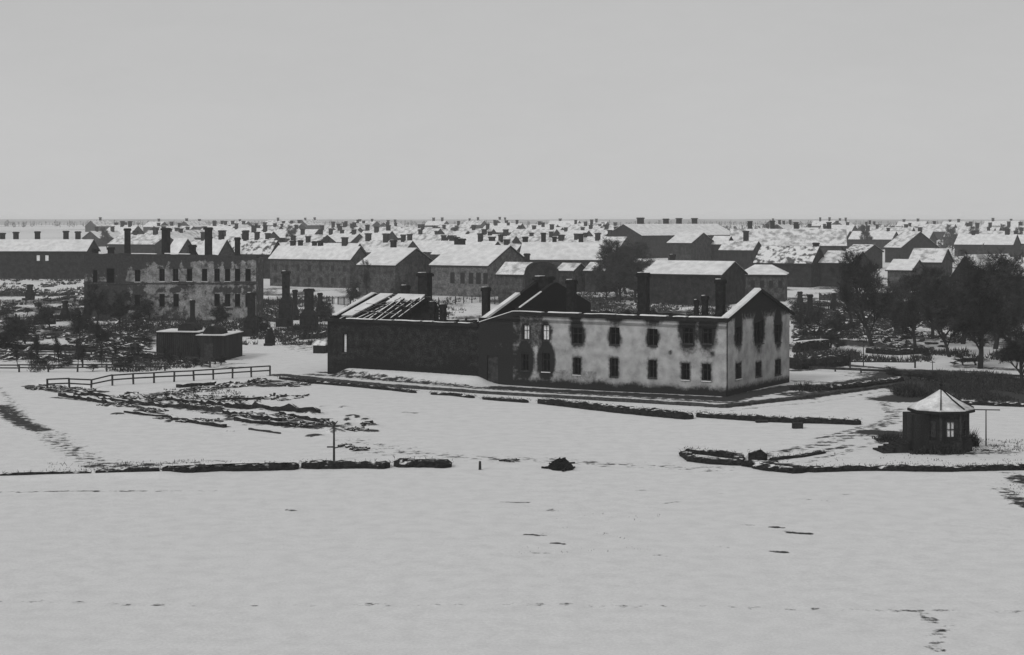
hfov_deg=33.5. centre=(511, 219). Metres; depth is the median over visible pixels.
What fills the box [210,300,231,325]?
bare tree
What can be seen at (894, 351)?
hedge
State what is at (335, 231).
town house
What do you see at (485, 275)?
window
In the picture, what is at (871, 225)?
town house
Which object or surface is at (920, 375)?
bare bush
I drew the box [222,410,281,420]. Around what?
stone foundation
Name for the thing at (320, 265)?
town house
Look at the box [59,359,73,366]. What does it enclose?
bare bush
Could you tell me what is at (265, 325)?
bare tree
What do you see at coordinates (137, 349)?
bare tree
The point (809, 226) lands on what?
town house
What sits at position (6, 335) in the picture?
bare tree
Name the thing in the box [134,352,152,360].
bare bush
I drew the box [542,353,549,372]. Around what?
window
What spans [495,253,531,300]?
town house
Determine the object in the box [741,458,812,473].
hedge
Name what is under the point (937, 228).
town house
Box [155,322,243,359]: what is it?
shed
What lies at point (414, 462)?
hedge
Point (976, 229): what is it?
bare tree
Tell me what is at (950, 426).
window
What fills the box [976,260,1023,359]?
bare tree
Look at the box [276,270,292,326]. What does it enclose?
brick chimney
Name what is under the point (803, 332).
ruined wall
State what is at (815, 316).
bare tree
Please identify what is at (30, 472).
hedge
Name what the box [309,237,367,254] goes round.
town house
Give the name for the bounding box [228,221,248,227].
town house
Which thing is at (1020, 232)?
bare tree
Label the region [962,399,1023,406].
hedge
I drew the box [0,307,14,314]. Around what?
bare bush
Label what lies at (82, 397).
stone foundation
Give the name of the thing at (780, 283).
window
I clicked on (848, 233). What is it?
town house
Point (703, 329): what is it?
window
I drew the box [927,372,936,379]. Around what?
bare bush
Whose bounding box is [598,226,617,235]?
town house
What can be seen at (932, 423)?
window
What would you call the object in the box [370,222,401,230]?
town house
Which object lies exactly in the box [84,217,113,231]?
town house
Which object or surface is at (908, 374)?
bare bush
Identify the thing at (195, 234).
town house
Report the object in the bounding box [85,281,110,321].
bare tree
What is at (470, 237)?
town house
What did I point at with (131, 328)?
plank fence
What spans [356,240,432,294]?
town house
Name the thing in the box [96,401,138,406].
rubble heap
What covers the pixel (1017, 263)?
bare tree
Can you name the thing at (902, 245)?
town house
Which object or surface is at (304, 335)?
ruined wall
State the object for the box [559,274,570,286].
bare tree
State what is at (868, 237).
bare tree
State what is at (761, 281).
window
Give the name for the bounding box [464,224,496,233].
town house
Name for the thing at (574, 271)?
town house
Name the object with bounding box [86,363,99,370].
bare bush
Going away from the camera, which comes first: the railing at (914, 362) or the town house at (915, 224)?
the railing at (914, 362)
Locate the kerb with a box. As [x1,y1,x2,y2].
[300,378,900,407]
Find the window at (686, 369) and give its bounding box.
[681,363,689,380]
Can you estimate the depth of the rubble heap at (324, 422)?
148.90 m
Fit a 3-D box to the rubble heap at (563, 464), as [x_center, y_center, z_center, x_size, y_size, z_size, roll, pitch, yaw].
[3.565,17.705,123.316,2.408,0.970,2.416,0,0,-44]
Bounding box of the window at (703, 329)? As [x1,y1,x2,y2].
[702,329,712,344]
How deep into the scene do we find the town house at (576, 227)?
1033.82 m
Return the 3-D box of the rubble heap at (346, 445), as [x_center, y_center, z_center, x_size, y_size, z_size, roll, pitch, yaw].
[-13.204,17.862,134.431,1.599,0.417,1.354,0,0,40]
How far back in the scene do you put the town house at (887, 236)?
853.56 m
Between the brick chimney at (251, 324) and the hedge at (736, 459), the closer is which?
the hedge at (736, 459)
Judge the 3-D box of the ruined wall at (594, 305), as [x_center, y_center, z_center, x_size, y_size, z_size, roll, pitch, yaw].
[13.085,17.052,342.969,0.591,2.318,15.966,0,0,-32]
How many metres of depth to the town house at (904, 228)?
980.69 m
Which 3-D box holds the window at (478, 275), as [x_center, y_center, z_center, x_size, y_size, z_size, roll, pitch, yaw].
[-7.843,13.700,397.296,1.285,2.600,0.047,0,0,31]
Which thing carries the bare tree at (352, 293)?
on the ground
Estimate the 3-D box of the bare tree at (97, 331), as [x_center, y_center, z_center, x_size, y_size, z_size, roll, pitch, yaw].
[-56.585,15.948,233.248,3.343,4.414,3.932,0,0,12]
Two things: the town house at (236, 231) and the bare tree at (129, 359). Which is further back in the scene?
the town house at (236, 231)
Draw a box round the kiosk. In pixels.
[873,379,974,453]
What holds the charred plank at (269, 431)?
on the ground
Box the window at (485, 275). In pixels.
[483,273,487,283]
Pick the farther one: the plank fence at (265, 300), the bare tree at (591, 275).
the bare tree at (591, 275)
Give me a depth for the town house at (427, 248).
630.40 m
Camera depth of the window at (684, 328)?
174.78 m
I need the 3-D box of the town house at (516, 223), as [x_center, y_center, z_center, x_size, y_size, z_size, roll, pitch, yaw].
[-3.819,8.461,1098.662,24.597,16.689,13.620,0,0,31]
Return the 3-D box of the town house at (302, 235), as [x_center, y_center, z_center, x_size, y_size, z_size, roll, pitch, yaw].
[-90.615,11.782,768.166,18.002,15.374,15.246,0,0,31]
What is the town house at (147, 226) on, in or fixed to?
on the ground
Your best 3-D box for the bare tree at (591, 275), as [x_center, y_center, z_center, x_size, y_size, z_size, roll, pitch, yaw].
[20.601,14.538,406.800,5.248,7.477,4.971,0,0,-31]
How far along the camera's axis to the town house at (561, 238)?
628.42 m
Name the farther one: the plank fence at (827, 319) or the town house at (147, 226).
the town house at (147, 226)
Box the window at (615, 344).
[610,327,619,345]
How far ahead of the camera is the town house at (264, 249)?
508.75 m
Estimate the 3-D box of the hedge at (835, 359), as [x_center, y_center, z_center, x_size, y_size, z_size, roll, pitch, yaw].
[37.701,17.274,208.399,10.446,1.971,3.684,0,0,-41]
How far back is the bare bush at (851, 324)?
272.10 m
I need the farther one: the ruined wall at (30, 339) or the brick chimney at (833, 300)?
the brick chimney at (833, 300)
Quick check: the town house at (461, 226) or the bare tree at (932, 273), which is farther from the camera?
the town house at (461, 226)
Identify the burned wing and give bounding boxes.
[325,272,491,375]
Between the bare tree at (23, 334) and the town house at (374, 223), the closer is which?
the bare tree at (23, 334)
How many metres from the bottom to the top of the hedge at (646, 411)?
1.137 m
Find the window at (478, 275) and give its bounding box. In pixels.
[476,273,480,283]
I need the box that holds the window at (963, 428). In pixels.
[962,420,965,436]
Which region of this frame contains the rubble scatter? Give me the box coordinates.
[0,281,955,430]
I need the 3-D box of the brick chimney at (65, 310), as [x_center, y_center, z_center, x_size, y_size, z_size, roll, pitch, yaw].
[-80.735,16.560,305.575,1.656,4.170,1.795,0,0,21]
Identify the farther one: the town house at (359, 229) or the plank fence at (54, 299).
the town house at (359, 229)
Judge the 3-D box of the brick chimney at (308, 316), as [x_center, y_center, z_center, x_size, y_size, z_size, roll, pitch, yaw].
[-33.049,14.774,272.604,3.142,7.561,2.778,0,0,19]
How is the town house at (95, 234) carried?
on the ground
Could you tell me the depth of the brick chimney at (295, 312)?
305.67 m
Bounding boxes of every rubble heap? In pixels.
[25,384,66,389]
[53,386,96,392]
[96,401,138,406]
[116,391,150,399]
[133,407,168,411]
[144,395,166,401]
[156,390,184,396]
[175,417,223,422]
[179,386,218,391]
[196,404,226,407]
[214,381,249,387]
[231,411,267,417]
[247,377,272,382]
[268,413,296,420]
[277,382,310,386]
[290,421,317,426]
[316,419,332,424]
[337,442,354,447]
[344,426,368,430]
[349,446,369,450]
[360,420,375,425]
[499,458,519,461]
[541,457,574,471]
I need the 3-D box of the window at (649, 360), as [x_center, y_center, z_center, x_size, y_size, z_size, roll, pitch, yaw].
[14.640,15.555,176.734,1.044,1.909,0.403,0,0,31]
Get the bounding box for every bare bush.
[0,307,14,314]
[20,307,32,314]
[33,358,47,362]
[36,305,60,314]
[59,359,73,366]
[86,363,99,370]
[111,360,132,369]
[126,310,148,320]
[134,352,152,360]
[136,335,155,343]
[188,358,200,365]
[213,354,227,364]
[318,310,331,321]
[789,380,822,391]
[795,303,806,312]
[796,313,822,326]
[816,331,841,347]
[832,339,850,348]
[843,321,857,329]
[872,430,902,441]
[884,365,898,375]
[887,378,931,397]
[899,335,912,339]
[900,372,916,378]
[908,442,964,454]
[911,372,926,379]
[920,348,932,356]
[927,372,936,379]
[953,354,973,364]
[966,334,990,345]
[966,355,987,364]
[969,428,983,446]
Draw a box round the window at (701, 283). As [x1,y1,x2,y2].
[699,281,703,287]
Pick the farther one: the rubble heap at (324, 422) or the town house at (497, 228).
the town house at (497, 228)
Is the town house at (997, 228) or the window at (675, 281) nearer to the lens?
the window at (675, 281)
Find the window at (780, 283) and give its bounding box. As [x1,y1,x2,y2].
[778,281,782,287]
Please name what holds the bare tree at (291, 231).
on the ground
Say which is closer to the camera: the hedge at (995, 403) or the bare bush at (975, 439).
the bare bush at (975, 439)
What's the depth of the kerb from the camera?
172.31 m
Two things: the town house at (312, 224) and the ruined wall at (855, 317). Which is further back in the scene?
the town house at (312, 224)
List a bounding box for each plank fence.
[0,297,75,305]
[0,313,70,320]
[115,324,148,332]
[260,323,320,331]
[263,295,349,304]
[433,295,502,304]
[579,293,599,300]
[799,317,859,326]
[800,301,844,310]
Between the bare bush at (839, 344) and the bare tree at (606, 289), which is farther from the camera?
the bare tree at (606, 289)
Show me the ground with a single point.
(710, 559)
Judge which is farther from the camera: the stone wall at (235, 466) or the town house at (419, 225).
the town house at (419, 225)
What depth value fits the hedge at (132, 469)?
119.82 m
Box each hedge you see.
[0,341,97,351]
[0,469,90,475]
[94,350,152,357]
[95,465,161,472]
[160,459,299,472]
[277,375,418,392]
[299,458,391,468]
[392,455,451,467]
[429,391,475,397]
[477,396,530,402]
[535,396,696,419]
[679,446,744,465]
[695,410,861,424]
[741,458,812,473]
[747,449,767,459]
[769,449,826,459]
[789,352,850,368]
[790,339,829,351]
[807,461,1023,472]
[818,376,903,390]
[864,346,928,354]
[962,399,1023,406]
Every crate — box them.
[755,420,767,422]
[791,422,803,428]
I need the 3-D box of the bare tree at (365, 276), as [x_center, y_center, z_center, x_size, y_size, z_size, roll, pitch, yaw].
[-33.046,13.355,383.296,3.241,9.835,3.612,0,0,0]
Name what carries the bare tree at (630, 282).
on the ground
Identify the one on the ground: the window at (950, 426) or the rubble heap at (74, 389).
the rubble heap at (74, 389)
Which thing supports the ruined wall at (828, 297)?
on the ground
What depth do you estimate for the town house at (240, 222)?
1443.59 m
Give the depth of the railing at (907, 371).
196.65 m
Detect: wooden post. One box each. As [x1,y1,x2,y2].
[327,421,340,460]
[975,409,999,445]
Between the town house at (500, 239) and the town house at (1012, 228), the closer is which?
the town house at (500, 239)
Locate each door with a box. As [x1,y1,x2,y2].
[204,343,212,359]
[488,356,497,382]
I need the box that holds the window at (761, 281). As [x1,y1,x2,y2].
[760,280,763,287]
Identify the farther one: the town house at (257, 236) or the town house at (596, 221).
the town house at (596, 221)
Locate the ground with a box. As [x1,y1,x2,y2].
[0,225,1023,654]
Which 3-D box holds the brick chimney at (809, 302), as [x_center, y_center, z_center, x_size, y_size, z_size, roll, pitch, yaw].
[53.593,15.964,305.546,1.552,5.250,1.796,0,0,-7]
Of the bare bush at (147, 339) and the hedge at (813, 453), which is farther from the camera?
the bare bush at (147, 339)
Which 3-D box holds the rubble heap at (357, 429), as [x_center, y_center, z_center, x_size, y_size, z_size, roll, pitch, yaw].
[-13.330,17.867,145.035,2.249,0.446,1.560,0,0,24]
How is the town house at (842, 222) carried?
on the ground
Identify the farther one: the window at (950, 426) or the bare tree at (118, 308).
the bare tree at (118, 308)
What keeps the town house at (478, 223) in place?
on the ground
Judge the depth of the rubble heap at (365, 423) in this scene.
147.83 m
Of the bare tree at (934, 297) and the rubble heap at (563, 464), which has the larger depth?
the bare tree at (934, 297)
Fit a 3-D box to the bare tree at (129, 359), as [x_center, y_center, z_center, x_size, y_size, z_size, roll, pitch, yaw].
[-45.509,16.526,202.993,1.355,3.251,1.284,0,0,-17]
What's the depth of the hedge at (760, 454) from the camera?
126.85 m
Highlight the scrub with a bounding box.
[0,276,1023,552]
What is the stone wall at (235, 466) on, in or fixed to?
on the ground
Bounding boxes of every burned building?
[83,227,262,319]
[477,272,794,396]
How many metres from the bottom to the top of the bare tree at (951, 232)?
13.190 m
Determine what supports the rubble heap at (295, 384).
on the ground
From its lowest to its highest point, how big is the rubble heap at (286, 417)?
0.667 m
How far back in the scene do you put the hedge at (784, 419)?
150.53 m
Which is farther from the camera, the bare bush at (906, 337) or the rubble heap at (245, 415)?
the bare bush at (906, 337)
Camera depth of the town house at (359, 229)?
999.06 m
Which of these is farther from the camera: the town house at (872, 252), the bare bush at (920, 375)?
the town house at (872, 252)
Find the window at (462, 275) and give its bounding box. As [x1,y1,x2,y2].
[460,272,464,283]
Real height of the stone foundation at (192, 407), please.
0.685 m
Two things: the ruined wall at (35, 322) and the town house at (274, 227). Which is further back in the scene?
the town house at (274, 227)
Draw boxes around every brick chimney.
[22,284,34,299]
[57,300,69,318]
[189,300,195,322]
[240,292,258,336]
[264,328,274,345]
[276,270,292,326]
[292,289,298,319]
[293,288,318,331]
[316,292,323,312]
[797,291,802,305]
[806,294,812,317]
[830,292,837,307]
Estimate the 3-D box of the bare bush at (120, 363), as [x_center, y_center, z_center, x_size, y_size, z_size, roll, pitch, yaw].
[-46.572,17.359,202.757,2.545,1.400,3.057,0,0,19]
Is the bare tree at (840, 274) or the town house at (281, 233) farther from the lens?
the town house at (281, 233)
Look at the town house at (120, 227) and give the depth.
965.06 m
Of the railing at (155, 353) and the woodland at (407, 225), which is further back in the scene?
the woodland at (407, 225)
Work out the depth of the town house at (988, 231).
868.85 m
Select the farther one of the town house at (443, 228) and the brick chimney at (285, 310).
the town house at (443, 228)
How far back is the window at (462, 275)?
399.59 m
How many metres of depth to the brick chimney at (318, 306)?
325.16 m
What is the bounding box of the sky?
[0,0,1023,219]
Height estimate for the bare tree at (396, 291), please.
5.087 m
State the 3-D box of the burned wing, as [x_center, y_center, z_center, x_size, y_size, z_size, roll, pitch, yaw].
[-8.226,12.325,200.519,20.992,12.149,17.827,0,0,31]
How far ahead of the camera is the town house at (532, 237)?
735.97 m
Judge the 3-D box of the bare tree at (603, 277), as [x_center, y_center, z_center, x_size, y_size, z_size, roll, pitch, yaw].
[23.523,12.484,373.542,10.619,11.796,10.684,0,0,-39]
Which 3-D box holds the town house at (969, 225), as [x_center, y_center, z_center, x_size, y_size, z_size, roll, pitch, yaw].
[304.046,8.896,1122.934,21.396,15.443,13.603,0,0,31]
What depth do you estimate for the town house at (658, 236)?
711.54 m
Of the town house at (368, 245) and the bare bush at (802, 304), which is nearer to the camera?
the bare bush at (802, 304)
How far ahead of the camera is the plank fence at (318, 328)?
272.76 m
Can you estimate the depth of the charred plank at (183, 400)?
168.36 m
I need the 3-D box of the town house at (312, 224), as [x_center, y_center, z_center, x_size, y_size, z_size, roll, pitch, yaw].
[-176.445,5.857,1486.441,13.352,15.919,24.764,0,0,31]
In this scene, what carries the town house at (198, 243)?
on the ground
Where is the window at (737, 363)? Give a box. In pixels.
[736,363,742,379]
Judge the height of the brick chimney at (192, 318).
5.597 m
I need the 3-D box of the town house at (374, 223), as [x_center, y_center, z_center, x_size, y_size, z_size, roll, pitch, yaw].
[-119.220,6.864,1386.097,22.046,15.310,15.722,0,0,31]
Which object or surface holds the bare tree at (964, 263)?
on the ground
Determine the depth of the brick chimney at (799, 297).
355.38 m
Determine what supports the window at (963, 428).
in the kiosk
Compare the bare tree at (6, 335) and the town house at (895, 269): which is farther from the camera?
the town house at (895, 269)
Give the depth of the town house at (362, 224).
1180.33 m
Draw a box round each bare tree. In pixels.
[0,320,19,346]
[2,315,34,342]
[12,342,19,366]
[28,345,33,363]
[29,326,39,363]
[31,300,54,328]
[52,336,60,363]
[68,295,97,343]
[72,337,86,366]
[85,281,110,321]
[88,321,112,347]
[98,340,103,365]
[99,227,112,247]
[102,289,138,325]
[111,340,117,357]
[125,345,135,368]
[136,294,153,316]
[136,339,141,354]
[160,345,173,361]
[177,346,181,361]
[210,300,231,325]
[257,316,270,332]
[285,225,296,240]
[320,300,334,315]
[345,280,362,303]
[359,257,371,294]
[391,280,405,296]
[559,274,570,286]
[588,266,604,293]
[591,243,630,297]
[594,251,634,301]
[596,237,647,293]
[596,276,618,299]
[609,257,645,302]
[624,239,653,289]
[787,299,806,328]
[809,299,825,324]
[820,311,847,334]
[829,262,855,321]
[832,246,900,345]
[859,225,872,243]
[870,277,911,332]
[883,268,933,346]
[914,264,957,338]
[917,274,963,356]
[925,255,982,343]
[931,247,1023,368]
[944,223,957,243]
[968,225,979,233]
[971,252,1023,348]
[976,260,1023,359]
[998,302,1023,385]
[1015,226,1022,234]
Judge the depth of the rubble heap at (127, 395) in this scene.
171.09 m
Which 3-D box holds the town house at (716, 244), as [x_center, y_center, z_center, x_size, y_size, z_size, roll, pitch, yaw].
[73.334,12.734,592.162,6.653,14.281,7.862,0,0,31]
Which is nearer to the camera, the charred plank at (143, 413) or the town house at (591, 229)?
the charred plank at (143, 413)
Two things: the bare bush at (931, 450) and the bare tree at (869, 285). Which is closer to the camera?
the bare bush at (931, 450)
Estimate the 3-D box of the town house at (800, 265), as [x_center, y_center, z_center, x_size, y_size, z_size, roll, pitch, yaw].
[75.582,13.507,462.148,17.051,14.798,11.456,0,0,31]
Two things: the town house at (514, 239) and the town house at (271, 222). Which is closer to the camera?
the town house at (514, 239)
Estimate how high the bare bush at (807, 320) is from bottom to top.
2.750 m
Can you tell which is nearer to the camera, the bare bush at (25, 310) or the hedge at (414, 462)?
the hedge at (414, 462)
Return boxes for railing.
[0,351,150,362]
[0,363,165,371]
[46,365,270,388]
[64,347,210,367]
[112,355,215,363]
[809,366,1023,377]
[849,361,915,367]
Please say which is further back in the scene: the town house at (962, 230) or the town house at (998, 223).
the town house at (998, 223)
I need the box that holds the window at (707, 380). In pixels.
[702,364,710,381]
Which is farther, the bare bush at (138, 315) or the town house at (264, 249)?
the town house at (264, 249)
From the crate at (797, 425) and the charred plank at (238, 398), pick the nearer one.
the crate at (797, 425)
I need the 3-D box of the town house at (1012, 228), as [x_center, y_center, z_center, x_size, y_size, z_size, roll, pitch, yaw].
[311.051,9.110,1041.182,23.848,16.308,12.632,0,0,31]
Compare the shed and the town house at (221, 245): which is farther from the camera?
the town house at (221, 245)
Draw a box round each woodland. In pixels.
[4,220,1023,226]
[726,223,1023,261]
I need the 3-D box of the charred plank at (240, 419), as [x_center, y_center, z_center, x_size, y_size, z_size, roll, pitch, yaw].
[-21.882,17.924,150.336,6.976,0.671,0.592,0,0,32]
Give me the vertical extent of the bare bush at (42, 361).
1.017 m
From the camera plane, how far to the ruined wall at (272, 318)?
300.88 m
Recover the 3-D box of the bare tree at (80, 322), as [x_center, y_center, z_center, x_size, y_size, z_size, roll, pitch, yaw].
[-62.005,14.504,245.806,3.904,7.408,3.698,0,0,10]
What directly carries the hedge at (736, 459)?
on the ground
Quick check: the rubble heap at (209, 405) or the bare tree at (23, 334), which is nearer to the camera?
the rubble heap at (209, 405)
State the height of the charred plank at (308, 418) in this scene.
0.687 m
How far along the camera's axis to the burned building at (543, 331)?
180.75 m
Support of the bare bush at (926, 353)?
on the ground
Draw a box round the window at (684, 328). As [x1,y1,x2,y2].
[683,328,693,344]
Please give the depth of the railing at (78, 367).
201.20 m
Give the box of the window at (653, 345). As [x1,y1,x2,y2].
[648,329,657,346]
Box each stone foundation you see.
[58,393,124,403]
[112,400,225,410]
[171,415,226,427]
[200,400,320,412]
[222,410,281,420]
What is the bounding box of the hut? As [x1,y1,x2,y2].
[312,340,326,353]
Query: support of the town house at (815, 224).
on the ground
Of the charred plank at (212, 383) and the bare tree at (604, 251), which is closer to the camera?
the charred plank at (212, 383)
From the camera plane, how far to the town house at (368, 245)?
619.37 m
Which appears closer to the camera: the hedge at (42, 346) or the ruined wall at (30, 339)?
the hedge at (42, 346)
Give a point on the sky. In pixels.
(110, 109)
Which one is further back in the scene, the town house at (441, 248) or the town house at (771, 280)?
the town house at (441, 248)
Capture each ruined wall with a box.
[10,336,34,341]
[12,316,55,324]
[259,313,278,321]
[299,331,325,339]
[590,300,600,309]
[799,328,840,335]
[819,293,863,300]
[844,311,880,320]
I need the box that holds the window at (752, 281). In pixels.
[751,280,754,287]
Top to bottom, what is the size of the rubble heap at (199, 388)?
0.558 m
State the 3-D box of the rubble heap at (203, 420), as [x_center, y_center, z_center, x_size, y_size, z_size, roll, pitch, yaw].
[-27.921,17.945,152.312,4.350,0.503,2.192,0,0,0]
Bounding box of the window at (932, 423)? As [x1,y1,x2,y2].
[930,421,935,436]
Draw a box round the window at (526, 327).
[522,325,529,340]
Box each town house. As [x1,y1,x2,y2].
[0,231,100,278]
[81,226,120,246]
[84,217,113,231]
[107,222,127,230]
[107,228,172,253]
[114,221,144,233]
[143,219,168,232]
[145,222,172,232]
[145,227,185,233]
[158,226,194,241]
[167,223,196,229]
[170,238,197,254]
[181,218,208,229]
[185,226,217,239]
[191,232,228,251]
[197,230,234,255]
[201,221,234,231]
[209,220,228,225]
[213,230,253,239]
[226,223,262,235]
[227,219,251,225]
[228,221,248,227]
[229,230,279,278]
[241,232,275,239]
[247,222,282,231]
[249,225,279,241]
[262,218,293,225]
[267,240,366,287]
[275,225,318,241]
[278,220,306,228]
[279,235,310,245]
[287,229,336,242]
[301,217,324,228]
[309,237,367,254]
[318,225,351,234]
[324,228,362,242]
[325,222,362,232]
[333,223,360,233]
[354,219,380,226]
[356,220,372,230]
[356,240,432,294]
[358,233,420,254]
[359,225,398,240]
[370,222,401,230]
[378,219,404,226]
[393,224,444,239]
[404,224,432,227]
[406,229,448,240]
[406,234,446,258]
[425,217,448,227]
[428,237,523,296]
[430,233,500,259]
[432,225,449,230]
[436,227,469,234]
[438,221,472,230]
[448,229,499,240]
[463,217,486,227]
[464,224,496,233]
[482,221,517,234]
[483,229,520,243]
[488,237,520,252]
[490,220,525,228]
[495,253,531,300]
[497,217,510,222]
[498,235,512,243]
[509,224,559,238]
[519,231,557,242]
[520,232,617,267]
[524,261,559,287]
[527,221,558,228]
[531,222,563,229]
[548,219,580,226]
[549,233,605,241]
[558,227,592,237]
[558,263,584,291]
[560,222,602,229]
[565,219,603,226]
[565,230,632,248]
[580,225,613,235]
[582,219,609,224]
[582,262,614,291]
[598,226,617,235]
[601,222,620,227]
[605,218,729,258]
[644,254,747,305]
[666,232,713,260]
[711,236,733,260]
[718,231,761,269]
[730,220,846,254]
[745,264,789,301]
[753,242,823,287]
[763,218,777,227]
[775,220,793,228]
[791,224,818,228]
[811,217,834,227]
[818,250,870,286]
[820,221,857,232]
[823,225,850,248]
[831,218,856,226]
[846,244,883,267]
[848,225,897,248]
[857,220,875,230]
[865,224,914,230]
[883,231,939,262]
[885,259,925,289]
[896,219,927,227]
[897,227,936,243]
[909,248,953,280]
[917,221,956,239]
[942,219,966,224]
[943,223,995,245]
[949,254,1020,293]
[954,229,1021,256]
[956,222,986,227]
[958,222,1001,230]
[980,227,1023,234]
[983,218,1020,226]
[1003,221,1023,230]
[1013,231,1023,253]
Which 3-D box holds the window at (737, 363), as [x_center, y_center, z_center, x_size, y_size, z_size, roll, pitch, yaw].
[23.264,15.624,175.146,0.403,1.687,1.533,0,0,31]
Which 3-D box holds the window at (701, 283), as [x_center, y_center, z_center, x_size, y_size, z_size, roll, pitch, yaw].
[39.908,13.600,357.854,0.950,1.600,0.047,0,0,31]
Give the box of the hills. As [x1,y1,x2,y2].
[0,219,1023,224]
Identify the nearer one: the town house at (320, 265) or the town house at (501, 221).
the town house at (320, 265)
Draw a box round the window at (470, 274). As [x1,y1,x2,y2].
[469,273,472,283]
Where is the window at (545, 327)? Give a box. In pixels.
[541,325,548,340]
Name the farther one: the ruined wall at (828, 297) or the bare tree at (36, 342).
the ruined wall at (828, 297)
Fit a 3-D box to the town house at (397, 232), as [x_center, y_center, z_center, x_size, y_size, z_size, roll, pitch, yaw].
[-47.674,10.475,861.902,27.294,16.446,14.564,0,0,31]
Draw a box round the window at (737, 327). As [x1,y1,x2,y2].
[736,327,742,345]
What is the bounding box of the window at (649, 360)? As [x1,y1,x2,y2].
[648,360,656,378]
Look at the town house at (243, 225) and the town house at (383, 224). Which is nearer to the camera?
the town house at (243, 225)
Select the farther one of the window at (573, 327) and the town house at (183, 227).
the town house at (183, 227)
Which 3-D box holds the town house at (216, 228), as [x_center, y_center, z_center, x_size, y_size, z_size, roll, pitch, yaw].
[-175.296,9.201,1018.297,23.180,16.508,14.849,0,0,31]
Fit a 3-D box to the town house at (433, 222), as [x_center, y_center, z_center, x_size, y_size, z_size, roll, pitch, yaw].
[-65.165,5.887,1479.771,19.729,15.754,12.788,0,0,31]
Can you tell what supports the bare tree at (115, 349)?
on the ground
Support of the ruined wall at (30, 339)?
on the ground
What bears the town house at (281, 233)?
on the ground
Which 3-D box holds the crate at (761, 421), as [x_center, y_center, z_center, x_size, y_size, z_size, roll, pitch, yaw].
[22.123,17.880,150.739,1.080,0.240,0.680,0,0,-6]
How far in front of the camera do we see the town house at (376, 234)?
775.15 m
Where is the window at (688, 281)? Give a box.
[687,280,690,287]
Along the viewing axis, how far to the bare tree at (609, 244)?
408.69 m
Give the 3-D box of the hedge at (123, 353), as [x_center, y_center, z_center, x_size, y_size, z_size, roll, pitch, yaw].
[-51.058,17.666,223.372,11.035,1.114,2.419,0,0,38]
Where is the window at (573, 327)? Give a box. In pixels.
[573,327,581,344]
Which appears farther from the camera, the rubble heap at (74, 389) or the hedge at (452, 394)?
the rubble heap at (74, 389)
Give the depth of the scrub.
249.14 m
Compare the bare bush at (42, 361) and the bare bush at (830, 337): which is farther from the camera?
the bare bush at (830, 337)
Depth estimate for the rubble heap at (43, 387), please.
181.29 m
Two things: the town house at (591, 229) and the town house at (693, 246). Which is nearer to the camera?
the town house at (693, 246)
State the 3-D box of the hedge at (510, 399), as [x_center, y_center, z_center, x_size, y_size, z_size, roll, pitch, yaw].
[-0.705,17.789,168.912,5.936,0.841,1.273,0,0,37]
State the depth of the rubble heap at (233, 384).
184.60 m
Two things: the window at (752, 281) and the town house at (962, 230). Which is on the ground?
the town house at (962, 230)
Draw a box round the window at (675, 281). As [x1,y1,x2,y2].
[674,280,677,287]
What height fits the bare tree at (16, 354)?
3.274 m
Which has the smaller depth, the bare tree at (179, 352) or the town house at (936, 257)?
the bare tree at (179, 352)
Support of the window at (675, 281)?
in the town house at (679, 282)
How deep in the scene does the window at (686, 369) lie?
174.91 m
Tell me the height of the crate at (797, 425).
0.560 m
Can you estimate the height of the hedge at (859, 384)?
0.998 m
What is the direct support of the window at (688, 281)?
in the town house at (679, 282)
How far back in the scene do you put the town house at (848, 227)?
1089.07 m
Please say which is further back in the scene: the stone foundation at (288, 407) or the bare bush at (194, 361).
the bare bush at (194, 361)
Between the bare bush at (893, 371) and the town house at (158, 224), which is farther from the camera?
the town house at (158, 224)
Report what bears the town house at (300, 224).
on the ground
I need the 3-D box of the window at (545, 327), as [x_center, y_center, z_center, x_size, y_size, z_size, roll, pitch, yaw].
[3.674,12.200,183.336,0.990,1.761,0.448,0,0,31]
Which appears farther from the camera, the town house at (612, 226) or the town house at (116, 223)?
the town house at (612, 226)
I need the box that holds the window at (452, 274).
[450,272,454,282]
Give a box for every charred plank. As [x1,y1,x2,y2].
[73,392,119,397]
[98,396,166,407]
[124,410,170,417]
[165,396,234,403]
[176,381,215,387]
[215,396,260,400]
[234,416,296,425]
[248,428,280,433]
[279,411,329,421]
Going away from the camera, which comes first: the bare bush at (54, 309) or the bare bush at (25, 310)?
the bare bush at (54, 309)
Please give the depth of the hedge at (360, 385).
183.99 m
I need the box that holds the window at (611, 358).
[610,358,618,377]
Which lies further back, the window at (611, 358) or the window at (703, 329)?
the window at (611, 358)
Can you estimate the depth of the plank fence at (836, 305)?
340.05 m
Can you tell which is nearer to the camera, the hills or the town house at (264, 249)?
the town house at (264, 249)
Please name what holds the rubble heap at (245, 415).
on the ground
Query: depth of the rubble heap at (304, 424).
148.07 m
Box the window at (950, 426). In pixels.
[946,422,954,437]
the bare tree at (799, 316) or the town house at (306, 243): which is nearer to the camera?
the bare tree at (799, 316)
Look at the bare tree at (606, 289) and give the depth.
381.91 m
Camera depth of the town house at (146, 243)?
722.72 m
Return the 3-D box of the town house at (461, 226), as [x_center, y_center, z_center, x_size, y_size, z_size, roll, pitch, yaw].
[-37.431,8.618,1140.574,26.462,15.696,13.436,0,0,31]
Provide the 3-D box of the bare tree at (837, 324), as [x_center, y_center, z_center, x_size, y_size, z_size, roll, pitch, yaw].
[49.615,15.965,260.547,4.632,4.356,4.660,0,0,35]
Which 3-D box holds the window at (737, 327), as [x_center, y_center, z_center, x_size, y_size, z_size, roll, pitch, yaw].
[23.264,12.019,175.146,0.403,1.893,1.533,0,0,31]
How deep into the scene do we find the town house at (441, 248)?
578.34 m
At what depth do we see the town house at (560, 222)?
1368.37 m
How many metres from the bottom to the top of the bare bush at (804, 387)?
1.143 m

